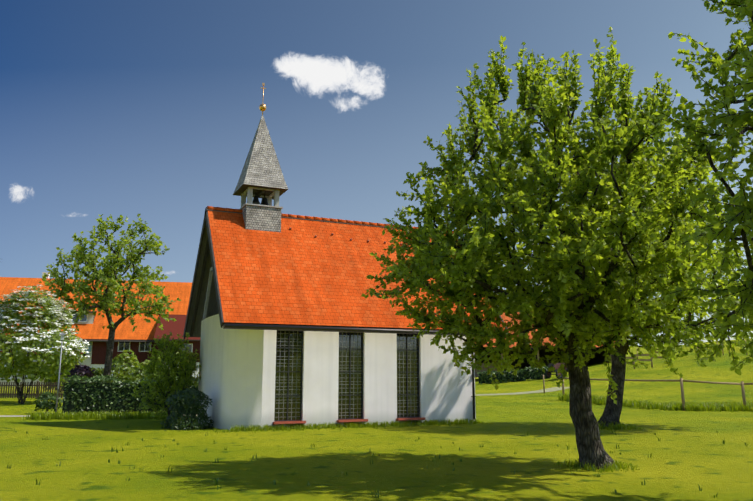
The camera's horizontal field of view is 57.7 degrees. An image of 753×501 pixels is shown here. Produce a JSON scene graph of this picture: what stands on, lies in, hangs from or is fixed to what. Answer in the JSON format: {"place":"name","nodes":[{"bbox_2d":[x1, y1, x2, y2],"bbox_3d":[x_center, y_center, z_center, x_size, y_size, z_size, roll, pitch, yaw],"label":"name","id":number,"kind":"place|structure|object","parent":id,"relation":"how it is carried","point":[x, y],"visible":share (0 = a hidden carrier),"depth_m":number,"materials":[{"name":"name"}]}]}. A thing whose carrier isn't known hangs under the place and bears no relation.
{"place":"outdoors","nodes":[
{"label":"outdoors","id":0,"kind":"place"},
{"bbox_2d":[190,238,212,336],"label":"chapel gable","id":1,"kind":"structure","parent":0,"point":[200,287],"depth_m":25.43,"materials":[{"name":"black wood"}]},
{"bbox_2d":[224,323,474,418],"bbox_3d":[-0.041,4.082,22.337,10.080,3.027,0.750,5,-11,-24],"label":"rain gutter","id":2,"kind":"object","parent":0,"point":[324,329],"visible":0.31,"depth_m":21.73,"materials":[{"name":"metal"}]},
{"bbox_2d":[221,298,504,334],"bbox_3d":[-0.085,2.281,22.765,10.120,0.964,0.740,5,-11,-24],"label":"roof eave","id":3,"kind":"object","parent":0,"point":[256,312],"visible":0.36,"depth_m":21.84,"materials":[{"name":"orange tile"}]},
{"bbox_2d":[0,338,752,500],"bbox_3d":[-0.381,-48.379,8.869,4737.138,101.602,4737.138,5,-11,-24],"label":"ground","id":4,"kind":"structure","parent":0,"point":[688,452],"depth_m":14.32,"materials":[{"name":"green plant"}]},
{"bbox_2d":[0,285,90,403],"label":"flowering tree","id":5,"kind":"object","parent":4,"relation":"on","point":[29,368],"depth_m":37.33,"materials":[{"name":"plant"}]},
{"bbox_2d":[34,391,62,412],"bbox_3d":[-14.118,6.558,29.449,1.249,1.008,1.196,5,-11,-24],"label":"shrub","id":6,"kind":"object","parent":4,"relation":"on","point":[42,403],"depth_m":29.24,"materials":[{"name":"green plant"}]},
{"bbox_2d":[0,381,117,398],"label":"picket fence","id":7,"kind":"object","parent":4,"relation":"on","point":[37,394],"visible":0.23,"depth_m":43.45,"materials":[{"name":"brown wood"}]},
{"bbox_2d":[41,365,77,393],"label":"garden shrub","id":8,"kind":"object","parent":4,"relation":"on","point":[50,380],"depth_m":49.56,"materials":[{"name":"green plant"}]},
{"bbox_2d":[55,333,65,412],"bbox_3d":[-13.237,5.131,28.552,0.260,3.410,0.260,5,-11,-24],"label":"lamp post","id":9,"kind":"object","parent":4,"relation":"on","point":[62,336],"visible":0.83,"depth_m":28.56,"materials":[{"name":"silver metal"}]},
{"bbox_2d":[59,362,94,390],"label":"garden shrub","id":10,"kind":"object","parent":4,"relation":"on","point":[80,369],"visible":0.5,"depth_m":49.36,"materials":[{"name":"purple plant"}]},
{"bbox_2d":[84,367,103,382],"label":"garden shrub","id":11,"kind":"object","parent":4,"relation":"on","point":[95,372],"visible":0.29,"depth_m":50.65,"materials":[{"name":"green plant"}]},
{"bbox_2d":[0,272,200,386],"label":"farmhouse","id":12,"kind":"object","parent":4,"relation":"on","point":[137,341],"visible":0.15,"depth_m":65.70,"materials":[{"name":"orange tile"}]},
{"bbox_2d":[39,213,180,382],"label":"tree","id":13,"kind":"object","parent":4,"relation":"on","point":[81,256],"depth_m":48.10,"materials":[{"name":"green plant"}]},
{"bbox_2d":[97,350,145,382],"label":"garden shrub","id":14,"kind":"object","parent":4,"relation":"on","point":[118,365],"depth_m":50.53,"materials":[{"name":"green plant"}]},
{"bbox_2d":[61,374,198,414],"bbox_3d":[-9.792,6.143,29.099,6.704,1.844,1.424,1,-10,-5],"label":"hedge","id":15,"kind":"object","parent":4,"relation":"on","point":[98,379],"depth_m":28.48,"materials":[{"name":"green plant"}]},
{"bbox_2d":[132,359,159,381],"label":"garden shrub","id":16,"kind":"object","parent":4,"relation":"on","point":[146,362],"visible":0.29,"depth_m":51.51,"materials":[{"name":"green plant"}]},
{"bbox_2d":[131,332,200,421],"bbox_3d":[-7.398,4.508,24.413,2.540,3.216,2.440,5,-11,-24],"label":"tall shrub","id":17,"kind":"object","parent":4,"relation":"on","point":[171,370],"depth_m":24.19,"materials":[{"name":"green plant"}]},
{"bbox_2d":[145,352,188,377],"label":"garden shrub","id":18,"kind":"object","parent":4,"relation":"on","point":[159,359],"depth_m":52.43,"materials":[{"name":"green plant"}]},
{"bbox_2d":[160,388,213,430],"bbox_3d":[-5.830,5.006,21.480,1.698,1.376,1.715,5,-11,-24],"label":"shrub","id":19,"kind":"object","parent":4,"relation":"on","point":[192,411],"depth_m":21.22,"materials":[{"name":"green plant"}]},
{"bbox_2d":[0,387,569,416],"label":"paths","id":20,"kind":"structure","parent":4,"relation":"on","point":[552,389],"depth_m":47.52,"materials":[{"name":"grey gravel"}]},
{"bbox_2d":[197,314,475,429],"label":"chapel walls","id":21,"kind":"structure","parent":4,"relation":"on","point":[237,372],"depth_m":22.18,"materials":[{"name":"white paint"}]},
{"bbox_2d":[183,206,508,338],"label":"roof","id":22,"kind":"structure","parent":21,"relation":"on","point":[300,258],"depth_m":23.89,"materials":[{"name":"orange tile"}]},
{"bbox_2d":[233,115,287,231],"bbox_3d":[-4.284,-2.780,25.287,1.660,4.830,1.660,5,-11,-24],"label":"bell turret","id":23,"kind":"object","parent":22,"relation":"on","point":[261,174],"visible":0.9,"depth_m":24.70,"materials":[{"name":"grey wood"}]},
{"bbox_2d":[252,83,268,204],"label":"turret finial bells","id":24,"kind":"object","parent":23,"relation":"on","point":[262,108],"visible":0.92,"depth_m":25.21,"materials":[{"name":"gold metal"}]},
{"bbox_2d":[273,330,425,424],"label":"windows","id":25,"kind":"structure","parent":21,"relation":"in","point":[288,377],"depth_m":22.45,"materials":[{"name":"black glass"}]},
{"bbox_2d":[7,423,745,500],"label":"lawn clumps","id":26,"kind":"object","parent":4,"relation":"on","point":[216,480],"visible":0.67,"depth_m":12.99,"materials":[{"name":"green plant"}]},
{"bbox_2d":[22,392,752,472],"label":"grass tufts","id":27,"kind":"object","parent":4,"relation":"on","point":[730,406],"visible":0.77,"depth_m":25.66,"materials":[{"name":"green plant"}]},
{"bbox_2d":[477,366,549,384],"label":"hedge","id":28,"kind":"object","parent":4,"relation":"on","point":[510,372],"depth_m":63.02,"materials":[{"name":"green plant"}]},
{"bbox_2d":[474,312,614,376],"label":"house","id":29,"kind":"structure","parent":4,"relation":"on","point":[597,358],"depth_m":80.38,"materials":[{"name":"orange tile"}]},
{"bbox_2d":[361,27,747,468],"bbox_3d":[3.325,0.033,12.607,6.990,7.925,6.309,5,-11,-24],"label":"pear tree","id":30,"kind":"object","parent":4,"relation":"on","point":[476,239],"depth_m":11.57,"materials":[{"name":"green plant"}]},
{"bbox_2d":[545,358,567,378],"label":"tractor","id":31,"kind":"object","parent":4,"relation":"on","point":[549,374],"visible":0.38,"depth_m":59.00,"materials":[{"name":"grey"}]},
{"bbox_2d":[542,118,752,426],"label":"pear tree","id":32,"kind":"object","parent":4,"relation":"on","point":[684,338],"depth_m":21.46,"materials":[{"name":"green plant"}]},
{"bbox_2d":[543,340,752,410],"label":"rail fence","id":33,"kind":"object","parent":4,"relation":"on","point":[681,381],"visible":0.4,"depth_m":31.92,"materials":[{"name":"brown wood"}]},
{"bbox_2d":[0,0,752,345],"label":"sky","id":34,"kind":"structure","parent":0,"point":[126,108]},
{"bbox_2d":[645,0,752,374],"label":"pear tree","id":35,"kind":"object","parent":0,"point":[726,234],"depth_m":7.99,"materials":[{"name":"green plant"}]}
]}

